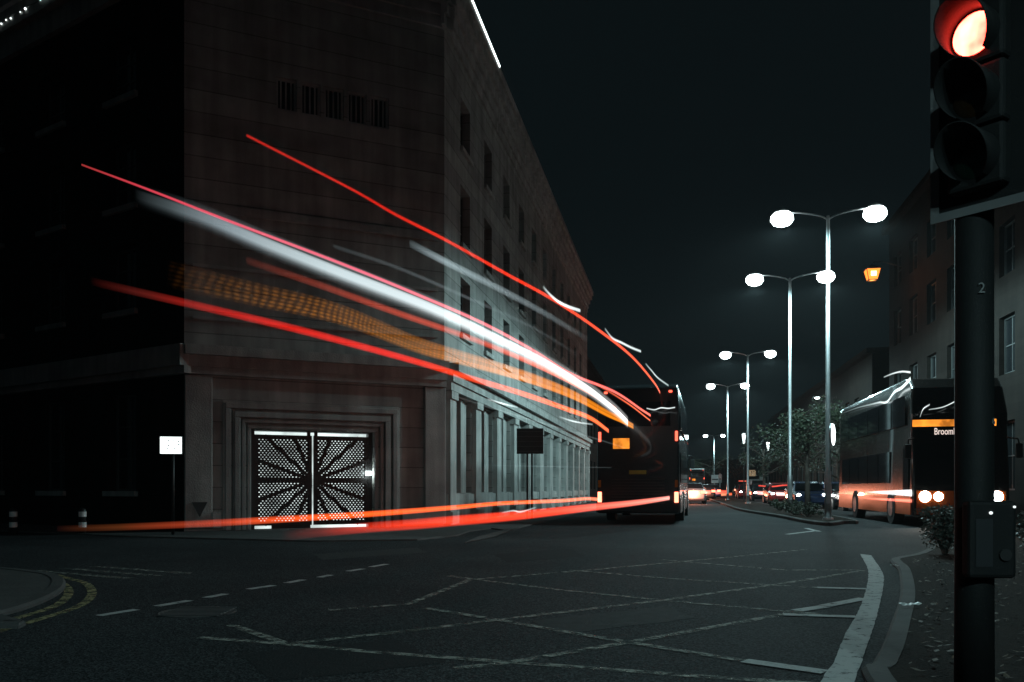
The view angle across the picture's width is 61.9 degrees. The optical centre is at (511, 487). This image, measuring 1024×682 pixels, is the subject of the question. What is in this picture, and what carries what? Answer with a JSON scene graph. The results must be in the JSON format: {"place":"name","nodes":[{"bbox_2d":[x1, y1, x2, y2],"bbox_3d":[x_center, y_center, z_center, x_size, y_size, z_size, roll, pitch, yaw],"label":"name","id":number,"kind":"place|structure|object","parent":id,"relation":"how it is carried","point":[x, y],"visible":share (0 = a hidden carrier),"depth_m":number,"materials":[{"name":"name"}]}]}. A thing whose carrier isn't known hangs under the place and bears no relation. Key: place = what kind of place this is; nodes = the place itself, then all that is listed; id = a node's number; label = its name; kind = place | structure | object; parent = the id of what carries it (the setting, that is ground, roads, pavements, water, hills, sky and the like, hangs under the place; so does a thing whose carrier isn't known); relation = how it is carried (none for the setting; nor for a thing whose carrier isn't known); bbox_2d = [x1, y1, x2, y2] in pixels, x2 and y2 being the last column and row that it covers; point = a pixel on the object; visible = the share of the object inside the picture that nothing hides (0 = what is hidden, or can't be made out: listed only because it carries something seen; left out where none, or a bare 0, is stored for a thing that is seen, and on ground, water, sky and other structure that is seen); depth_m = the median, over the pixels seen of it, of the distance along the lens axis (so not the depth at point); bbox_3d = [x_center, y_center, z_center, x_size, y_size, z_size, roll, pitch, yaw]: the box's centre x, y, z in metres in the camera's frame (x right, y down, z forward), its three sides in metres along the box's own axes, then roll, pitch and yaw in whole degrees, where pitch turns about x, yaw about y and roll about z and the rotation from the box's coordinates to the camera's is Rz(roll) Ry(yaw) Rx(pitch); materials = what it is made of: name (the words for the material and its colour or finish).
{"place":"outdoors","nodes":[
{"label":"outdoors","id":0,"kind":"place"},
{"bbox_2d":[0,500,595,542],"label":"building pavement","id":1,"kind":"structure","parent":0,"point":[360,533],"depth_m":21.59,"materials":[{"name":"grey concrete"}]},
{"bbox_2d":[9,508,17,534],"bbox_3d":[-11.806,0.785,20.200,0.176,0.630,0.176,0,0,0],"label":"bollard","id":2,"kind":"object","parent":1,"relation":"on","point":[13,516],"visible":1,"depth_m":20.13,"materials":[{"name":"black metal"}]},
{"bbox_2d":[78,508,86,532],"bbox_3d":[-10.167,0.785,20.200,0.176,0.630,0.176,0,0,0],"label":"bollard","id":3,"kind":"object","parent":1,"relation":"on","point":[82,516],"visible":0.93,"depth_m":20.13,"materials":[{"name":"black metal"}]},
{"bbox_2d":[159,436,182,534],"bbox_3d":[-7.834,-0.045,19.623,0.500,2.290,0.123,0,0,-12],"label":"lit sign","id":4,"kind":"object","parent":1,"relation":"on","point":[172,445],"visible":0.97,"depth_m":19.61,"materials":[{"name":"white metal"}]},
{"bbox_2d":[0,0,593,530],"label":"stone building","id":5,"kind":"structure","parent":1,"relation":"on","point":[242,242],"depth_m":23.15,"materials":[{"name":"stone"}]},
{"bbox_2d":[0,408,4,494],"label":"window","id":6,"kind":"structure","parent":5,"relation":"in","point":[2,492],"depth_m":26.52,"materials":[{"name":"glass"}]},
{"bbox_2d":[0,282,4,338],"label":"window","id":7,"kind":"structure","parent":5,"relation":"in","point":[2,336],"depth_m":26.52,"materials":[{"name":"glass"}]},
{"bbox_2d":[0,192,4,248],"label":"window","id":8,"kind":"structure","parent":5,"relation":"in","point":[2,245],"depth_m":26.52,"materials":[{"name":"glass"}]},
{"bbox_2d":[0,106,4,153],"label":"window","id":9,"kind":"structure","parent":5,"relation":"in","point":[2,150],"depth_m":26.50,"materials":[{"name":"metal"}]},
{"bbox_2d":[35,402,65,495],"bbox_3d":[-13.099,-1.130,24.527,1.460,2.700,0.440,0,0,33],"label":"window","id":10,"kind":"structure","parent":5,"relation":"in","point":[56,410],"depth_m":24.78,"materials":[{"name":"glass"}]},
{"bbox_2d":[35,266,65,331],"bbox_3d":[-13.099,-5.455,24.527,1.460,1.850,0.440,0,0,33],"label":"window","id":11,"kind":"structure","parent":5,"relation":"in","point":[56,275],"depth_m":24.78,"materials":[{"name":"glass"}]},
{"bbox_2d":[35,168,65,237],"bbox_3d":[-13.099,-8.230,24.527,1.460,1.900,0.440,0,0,33],"label":"window","id":12,"kind":"structure","parent":5,"relation":"in","point":[56,179],"depth_m":24.75,"materials":[{"name":"glass"}]},
{"bbox_2d":[35,76,65,137],"bbox_3d":[-13.099,-11.005,24.527,1.460,1.650,0.440,0,0,33],"label":"window","id":13,"kind":"structure","parent":5,"relation":"in","point":[57,121],"depth_m":24.74,"materials":[{"name":"glass"}]},
{"bbox_2d":[102,394,137,495],"bbox_3d":[-10.257,-1.130,22.660,1.460,2.700,0.440,0,0,33],"label":"window","id":14,"kind":"structure","parent":5,"relation":"in","point":[125,405],"depth_m":22.90,"materials":[{"name":"glass"}]},
{"bbox_2d":[102,247,137,319],"bbox_3d":[-10.257,-5.455,22.660,1.460,1.850,0.440,0,0,33],"label":"window","id":15,"kind":"structure","parent":5,"relation":"in","point":[125,259],"depth_m":22.88,"materials":[{"name":"glass"}]},
{"bbox_2d":[102,142,137,216],"bbox_3d":[-10.257,-8.230,22.660,1.460,1.900,0.440,0,0,33],"label":"window","id":16,"kind":"structure","parent":5,"relation":"in","point":[125,155],"depth_m":22.88,"materials":[{"name":"glass"}]},
{"bbox_2d":[102,42,137,109],"bbox_3d":[-10.257,-11.005,22.660,1.460,1.650,0.440,0,0,33],"label":"window","id":17,"kind":"structure","parent":5,"relation":"in","point":[126,90],"depth_m":22.85,"materials":[{"name":"glass"}]},
{"bbox_2d":[276,77,295,111],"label":"window","id":18,"kind":"structure","parent":5,"relation":"in","point":[285,88],"depth_m":22.25,"materials":[{"name":"glass"}]},
{"bbox_2d":[301,82,319,116],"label":"window","id":19,"kind":"structure","parent":5,"relation":"in","point":[310,93],"depth_m":22.53,"materials":[{"name":"glass"}]},
{"bbox_2d":[324,87,342,120],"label":"window","id":20,"kind":"structure","parent":5,"relation":"in","point":[333,98],"depth_m":22.78,"materials":[{"name":"glass"}]},
{"bbox_2d":[348,92,365,124],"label":"window","id":21,"kind":"structure","parent":5,"relation":"in","point":[356,102],"depth_m":23.04,"materials":[{"name":"stone"}]},
{"bbox_2d":[370,96,387,128],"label":"window","id":22,"kind":"structure","parent":5,"relation":"in","point":[378,106],"depth_m":23.31,"materials":[{"name":"glass"}]},
{"bbox_2d":[460,285,473,344],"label":"window","id":23,"kind":"structure","parent":5,"relation":"in","point":[464,337],"depth_m":26.97,"materials":[{"name":"stone"}]},
{"bbox_2d":[460,195,473,258],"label":"window","id":24,"kind":"structure","parent":5,"relation":"in","point":[462,244],"depth_m":26.97,"materials":[{"name":"stone"}]},
{"bbox_2d":[460,111,473,166],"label":"window","id":25,"kind":"structure","parent":5,"relation":"in","point":[462,149],"depth_m":26.86,"materials":[{"name":"metal"}]},
{"bbox_2d":[484,307,494,359],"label":"window","id":26,"kind":"structure","parent":5,"relation":"in","point":[486,353],"depth_m":30.02,"materials":[{"name":"glass"}]},
{"bbox_2d":[484,228,494,282],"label":"window","id":27,"kind":"structure","parent":5,"relation":"in","point":[486,272],"depth_m":29.95,"materials":[{"name":"metal"}]},
{"bbox_2d":[484,153,494,200],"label":"window","id":28,"kind":"structure","parent":5,"relation":"in","point":[487,189],"depth_m":29.81,"materials":[{"name":"stone"}]},
{"bbox_2d":[503,364,511,372],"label":"window","id":29,"kind":"structure","parent":5,"relation":"in","point":[505,366],"depth_m":32.63,"materials":[{"name":"glass"}]},
{"bbox_2d":[503,291,511,302],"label":"window","id":30,"kind":"structure","parent":5,"relation":"in","point":[505,293],"depth_m":32.62,"materials":[{"name":"stone"}]},
{"bbox_2d":[503,214,511,228],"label":"window","id":31,"kind":"structure","parent":5,"relation":"in","point":[505,217],"depth_m":32.72,"materials":[{"name":"glass"}]},
{"bbox_2d":[519,309,526,318],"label":"window","id":32,"kind":"structure","parent":5,"relation":"in","point":[521,312],"depth_m":35.97,"materials":[{"name":"stone"}]},
{"bbox_2d":[519,239,526,251],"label":"window","id":33,"kind":"structure","parent":5,"relation":"in","point":[521,243],"depth_m":35.98,"materials":[{"name":"stone"}]},
{"bbox_2d":[517,428,542,518],"bbox_3d":[0.582,-0.460,27.521,0.860,2.920,0.112,0,0,4],"label":"direction sign","id":34,"kind":"object","parent":1,"relation":"on","point":[529,440],"visible":1,"depth_m":27.50,"materials":[{"name":"black metal"}]},
{"bbox_2d":[587,356,606,500],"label":"terrace building","id":35,"kind":"structure","parent":1,"relation":"on","point":[595,382],"depth_m":73.52,"materials":[{"name":"brick"}]},
{"bbox_2d":[0,492,1019,681],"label":"road","id":36,"kind":"structure","parent":0,"point":[144,642],"depth_m":8.49,"materials":[{"name":"grey asphalt"}]},
{"bbox_2d":[0,569,51,606],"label":"footway","id":37,"kind":"structure","parent":36,"relation":"on","point":[16,585],"depth_m":9.34,"materials":[{"name":"grey concrete"}]},
{"bbox_2d":[0,567,65,628],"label":"footway kerb","id":38,"kind":"structure","parent":36,"relation":"on","point":[56,587],"depth_m":8.02,"materials":[{"name":"concrete"}]},
{"bbox_2d":[0,574,96,629],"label":"yellow marking","id":39,"kind":"object","parent":36,"relation":"on","point":[60,602],"visible":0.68,"depth_m":8.17,"materials":[{"name":"beige paint"}]},
{"bbox_2d":[38,566,170,577],"bbox_3d":[-5.255,1.096,11.153,2.130,0.001,0.968,0,0,30],"label":"rumble marking","id":40,"kind":"object","parent":36,"relation":"on","point":[115,572],"visible":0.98,"depth_m":11.06,"materials":[{"name":"grey paint"}]},
{"bbox_2d":[157,606,236,617],"bbox_3d":[-2.779,1.104,7.557,0.660,0.032,0.660,0,0,0],"label":"manhole cover","id":41,"kind":"object","parent":36,"relation":"on","point":[194,612],"visible":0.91,"depth_m":7.51,"materials":[{"name":"metal"}]},
{"bbox_2d":[0,508,595,542],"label":"building kerb","id":42,"kind":"structure","parent":36,"relation":"on","point":[501,532],"depth_m":18.82,"materials":[{"name":"concrete"}]},
{"bbox_2d":[238,639,444,679],"bbox_3d":[-1.113,1.098,5.509,1.148,0.001,0.957,0,0,-28],"label":"road patch","id":43,"kind":"object","parent":36,"relation":"on","point":[292,663],"visible":1,"depth_m":5.46,"materials":[{"name":"grey asphalt"}]},
{"bbox_2d":[99,528,865,672],"bbox_3d":[2.492,1.094,15.021,6.408,0.003,19.302,0,0,19],"label":"lane marking","id":44,"kind":"object","parent":36,"relation":"on","point":[788,666],"visible":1,"depth_m":7.57,"materials":[{"name":"grey paint"}]},
{"bbox_2d":[201,549,863,681],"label":"box marking","id":45,"kind":"object","parent":36,"relation":"on","point":[483,659],"visible":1,"depth_m":6.29,"materials":[{"name":"grey paint"}]},
{"bbox_2d":[533,606,696,634],"bbox_3d":[0.890,1.098,7.160,1.726,0.001,0.703,0,0,-34],"label":"road patch","id":46,"kind":"object","parent":36,"relation":"on","point":[581,623],"visible":1,"depth_m":7.12,"materials":[{"name":"grey asphalt"}]},
{"bbox_2d":[596,384,693,519],"bbox_3d":[5.080,-1.050,31.413,3.020,4.300,11.170,0,0,13],"label":"double decker bus","id":47,"kind":"object","parent":36,"relation":"on","point":[642,449],"visible":1,"depth_m":26.04,"materials":[{"name":"grey paint"}]},
{"bbox_2d":[688,468,704,483],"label":"double decker bus","id":48,"kind":"object","parent":36,"relation":"on","point":[696,475],"visible":0.48,"depth_m":140.03,"materials":[{"name":"black paint"}]},
{"bbox_2d":[688,483,706,503],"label":"car","id":49,"kind":"object","parent":36,"relation":"on","point":[696,491],"visible":0.56,"depth_m":57.95,"materials":[{"name":"silver metal"}]},
{"bbox_2d":[689,452,729,484],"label":"street tree","id":50,"kind":"object","parent":36,"relation":"on","point":[710,466],"visible":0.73,"depth_m":149.89,"materials":[{"name":"green plant"}]},
{"bbox_2d":[703,484,715,498],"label":"car","id":51,"kind":"object","parent":36,"relation":"on","point":[710,491],"visible":0.48,"depth_m":75.94,"materials":[{"name":"black paint"}]},
{"bbox_2d":[703,434,724,473],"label":"street lamp","id":52,"kind":"object","parent":36,"relation":"on","point":[706,435],"visible":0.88,"depth_m":140.96,"materials":[{"name":"metal"}]},
{"bbox_2d":[713,485,720,497],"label":"car","id":53,"kind":"object","parent":36,"relation":"on","point":[718,490],"visible":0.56,"depth_m":87.92,"materials":[{"name":"blue paint"}]},
{"bbox_2d":[706,446,760,487],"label":"street tree","id":54,"kind":"object","parent":36,"relation":"on","point":[736,471],"visible":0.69,"depth_m":119.90,"materials":[{"name":"green plant"}]},
{"bbox_2d":[735,484,751,498],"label":"car","id":55,"kind":"object","parent":36,"relation":"on","point":[739,492],"visible":0.51,"depth_m":84.19,"materials":[{"name":"red paint"}]},
{"bbox_2d":[742,433,745,499],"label":"column lamp","id":56,"kind":"object","parent":36,"relation":"on","point":[743,437],"visible":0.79,"depth_m":67.46,"materials":[{"name":"black metal"}]},
{"bbox_2d":[749,479,762,483],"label":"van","id":57,"kind":"object","parent":36,"relation":"on","point":[755,481],"visible":0.06,"depth_m":97.58,"materials":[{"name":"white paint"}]},
{"bbox_2d":[749,484,766,500],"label":"car","id":58,"kind":"object","parent":36,"relation":"on","point":[755,491],"visible":0.38,"depth_m":69.00,"materials":[{"name":"black paint"}]},
{"bbox_2d":[738,434,797,500],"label":"street tree","id":59,"kind":"object","parent":36,"relation":"on","point":[771,456],"visible":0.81,"depth_m":65.93,"materials":[{"name":"green plant"}]},
{"bbox_2d":[766,442,769,483],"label":"column lamp","id":60,"kind":"object","parent":36,"relation":"on","point":[767,443],"visible":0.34,"depth_m":79.75,"materials":[{"name":"black metal"}]},
{"bbox_2d":[763,483,786,503],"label":"car","id":61,"kind":"object","parent":36,"relation":"on","point":[772,491],"visible":0.53,"depth_m":57.65,"materials":[{"name":"red paint"}]},
{"bbox_2d":[710,496,850,521],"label":"median strip","id":62,"kind":"object","parent":36,"relation":"on","point":[754,506],"visible":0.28,"depth_m":41.14,"materials":[{"name":"grey concrete"}]},
{"bbox_2d":[711,474,717,484],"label":"road sign","id":63,"kind":"object","parent":62,"relation":"on","point":[714,478],"visible":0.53,"depth_m":94.72,"materials":[{"name":"metal"}]},
{"bbox_2d":[706,382,746,499],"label":"street lamp","id":64,"kind":"object","parent":62,"relation":"on","point":[710,386],"visible":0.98,"depth_m":71.95,"materials":[{"name":"metal"}]},
{"bbox_2d":[720,349,775,502],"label":"street lamp","id":65,"kind":"object","parent":62,"relation":"on","point":[769,353],"visible":0.93,"depth_m":54.95,"materials":[{"name":"metal"}]},
{"bbox_2d":[765,498,796,509],"bbox_3d":[12.073,0.723,38.082,1.137,0.558,1.124,0,0,-39],"label":"shrub","id":66,"kind":"object","parent":62,"relation":"on","point":[778,505],"visible":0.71,"depth_m":38.02,"materials":[{"name":"green plant"}]},
{"bbox_2d":[746,269,834,511],"bbox_3d":[11.400,-3.963,35.000,3.520,9.910,0.682,0,0,11],"label":"street lamp","id":67,"kind":"object","parent":62,"relation":"on","point":[754,279],"visible":0.94,"depth_m":34.95,"materials":[{"name":"metal"}]},
{"bbox_2d":[783,500,804,514],"bbox_3d":[10.538,0.722,31.396,1.175,0.559,1.120,0,0,29],"label":"shrub","id":68,"kind":"object","parent":62,"relation":"on","point":[795,504],"visible":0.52,"depth_m":31.47,"materials":[{"name":"green plant"}]},
{"bbox_2d":[784,502,824,516],"bbox_3d":[10.143,0.736,29.491,1.420,0.531,1.119,0,0,38],"label":"shrub","id":69,"kind":"object","parent":62,"relation":"on","point":[813,508],"visible":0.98,"depth_m":29.47,"materials":[{"name":"green plant"}]},
{"bbox_2d":[770,203,886,518],"bbox_3d":[10.000,-3.963,27.000,3.520,9.910,0.682,0,0,11],"label":"street lamp","id":70,"kind":"object","parent":62,"relation":"on","point":[873,212],"visible":0.98,"depth_m":26.94,"materials":[{"name":"metal"}]},
{"bbox_2d":[829,423,834,445],"bbox_3d":[10.077,-1.680,26.898,0.115,0.720,0.720,0,0,30],"label":"round sign","id":71,"kind":"object","parent":70,"relation":"attached to","point":[832,434],"visible":1,"depth_m":26.70,"materials":[{"name":"metal"}]},
{"bbox_2d":[707,496,858,525],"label":"median kerb","id":72,"kind":"structure","parent":36,"relation":"on","point":[824,523],"depth_m":28.46,"materials":[{"name":"concrete"}]},
{"bbox_2d":[750,395,846,508],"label":"street tree","id":73,"kind":"object","parent":36,"relation":"on","point":[801,425],"visible":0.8,"depth_m":40.88,"materials":[{"name":"green plant"}]},
{"bbox_2d":[785,481,824,508],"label":"car","id":74,"kind":"object","parent":36,"relation":"on","point":[817,493],"visible":0.6,"depth_m":45.73,"materials":[{"name":"blue paint"}]},
{"bbox_2d":[767,347,888,482],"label":"brick building","id":75,"kind":"structure","parent":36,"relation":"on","point":[862,375],"depth_m":60.22,"materials":[{"name":"brick"}]},
{"bbox_2d":[819,482,838,506],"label":"car","id":76,"kind":"object","parent":36,"relation":"on","point":[833,484],"visible":0.01,"depth_m":49.62,"materials":[{"name":"blue paint"}]},
{"bbox_2d":[831,483,848,510],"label":"car","id":77,"kind":"object","parent":36,"relation":"on","point":[835,496],"visible":0.21,"depth_m":42.80,"materials":[{"name":"black paint"}]},
{"bbox_2d":[821,554,883,681],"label":"edge marking","id":78,"kind":"object","parent":36,"relation":"on","point":[846,660],"visible":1,"depth_m":6.40,"materials":[{"name":"grey paint"}]},
{"bbox_2d":[839,378,1022,523],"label":"double decker bus","id":79,"kind":"object","parent":36,"relation":"on","point":[897,452],"visible":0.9,"depth_m":24.72,"materials":[{"name":"paint"}]},
{"bbox_2d":[861,532,1019,681],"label":"verge kerb","id":80,"kind":"structure","parent":36,"relation":"on","point":[887,656],"depth_m":6.24,"materials":[{"name":"concrete"}]},
{"bbox_2d":[888,534,1023,681],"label":"planting bed","id":81,"kind":"object","parent":36,"relation":"on","point":[1009,636],"visible":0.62,"depth_m":6.59,"materials":[{"name":"soil"}]},
{"bbox_2d":[914,503,953,553],"bbox_3d":[6.917,0.645,13.654,0.856,0.832,0.767,0,0,43],"label":"leafy shrub","id":82,"kind":"object","parent":81,"relation":"on","point":[941,530],"visible":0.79,"depth_m":13.58,"materials":[{"name":"green plant"}]},
{"bbox_2d":[908,547,1023,681],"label":"leaf litter","id":83,"kind":"object","parent":81,"relation":"on","point":[1005,675],"visible":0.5,"depth_m":6.67,"materials":[{"name":"brown plant"}]},
{"bbox_2d":[930,0,1023,681],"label":"traffic signal","id":84,"kind":"object","parent":81,"relation":"on","point":[976,113],"visible":1,"depth_m":4.34,"materials":[{"name":"black plastic"}]},
{"bbox_2d":[1016,510,1023,547],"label":"leafy shrub","id":85,"kind":"object","parent":81,"relation":"on","point":[1020,522],"visible":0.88,"depth_m":13.34,"materials":[{"name":"green plant"}]},
{"bbox_2d":[261,0,929,458],"label":"sky","id":86,"kind":"structure","parent":0,"point":[667,137],"materials":[{"name":"black"}]},
{"bbox_2d":[688,459,769,491],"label":"office building","id":87,"kind":"structure","parent":0,"point":[732,482],"depth_m":229.65,"materials":[{"name":"brick"}]},
{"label":"far pavement","id":88,"kind":"structure","parent":0,"visible":0},
{"bbox_2d":[794,436,839,481],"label":"street tree","id":89,"kind":"object","parent":88,"relation":"on","point":[836,453],"visible":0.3,"depth_m":56.97,"materials":[{"name":"green plant"}]},
{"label":"right pavement","id":90,"kind":"structure","parent":0,"visible":0},
{"bbox_2d":[881,170,1023,519],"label":"brick building","id":91,"kind":"structure","parent":90,"relation":"on","point":[921,309],"depth_m":36.34,"materials":[{"name":"brick"}]},
{"bbox_2d":[863,261,902,281],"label":"wall lantern","id":92,"kind":"object","parent":91,"relation":"attached to","point":[871,272],"depth_m":40.17,"materials":[{"name":"orange glass"}]},
{"bbox_2d":[898,309,900,343],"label":"window","id":93,"kind":"structure","parent":91,"relation":"in","point":[899,312],"depth_m":43.78,"materials":[{"name":"glass"}]},
{"bbox_2d":[898,254,900,283],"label":"window","id":94,"kind":"structure","parent":91,"relation":"in","point":[899,257],"depth_m":43.78,"materials":[{"name":"glass"}]},
{"bbox_2d":[913,364,916,378],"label":"window","id":95,"kind":"structure","parent":91,"relation":"in","point":[915,366],"depth_m":40.87,"materials":[{"name":"glass"}]},
{"bbox_2d":[913,297,916,333],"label":"window","id":96,"kind":"structure","parent":91,"relation":"in","point":[915,299],"depth_m":40.87,"materials":[{"name":"glass"}]},
{"bbox_2d":[913,238,916,270],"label":"window","id":97,"kind":"structure","parent":91,"relation":"in","point":[915,241],"depth_m":40.87,"materials":[{"name":"glass"}]},
{"bbox_2d":[931,354,935,377],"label":"window","id":98,"kind":"structure","parent":91,"relation":"in","point":[933,358],"depth_m":38.03,"materials":[{"name":"glass"}]},
{"bbox_2d":[931,282,935,321],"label":"window","id":99,"kind":"structure","parent":91,"relation":"in","point":[933,287],"depth_m":38.03,"materials":[{"name":"glass"}]},
{"bbox_2d":[931,224,935,253],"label":"window","id":100,"kind":"structure","parent":91,"relation":"in","point":[933,227],"depth_m":38.03,"materials":[{"name":"glass"}]},
{"bbox_2d":[951,345,953,377],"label":"window","id":101,"kind":"structure","parent":91,"relation":"in","point":[952,347],"depth_m":35.36,"materials":[{"name":"glass"}]},
{"bbox_2d":[951,267,953,308],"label":"window","id":102,"kind":"structure","parent":91,"relation":"in","point":[952,270],"depth_m":35.36,"materials":[{"name":"glass"}]},
{"bbox_2d":[951,220,953,235],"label":"window","id":103,"kind":"structure","parent":91,"relation":"in","point":[952,221],"depth_m":35.36,"materials":[{"name":"glass"}]},
{"bbox_2d":[1004,314,1014,373],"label":"window","id":104,"kind":"structure","parent":91,"relation":"in","point":[1009,323],"depth_m":29.39,"materials":[{"name":"glass"}]},
{"bbox_2d":[1004,219,1014,274],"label":"window","id":105,"kind":"structure","parent":91,"relation":"in","point":[1009,230],"depth_m":29.39,"materials":[{"name":"glass"}]},
{"bbox_2d":[1007,420,1014,489],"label":"window","id":106,"kind":"structure","parent":91,"relation":"in","point":[1011,424],"depth_m":29.22,"materials":[{"name":"glass"}]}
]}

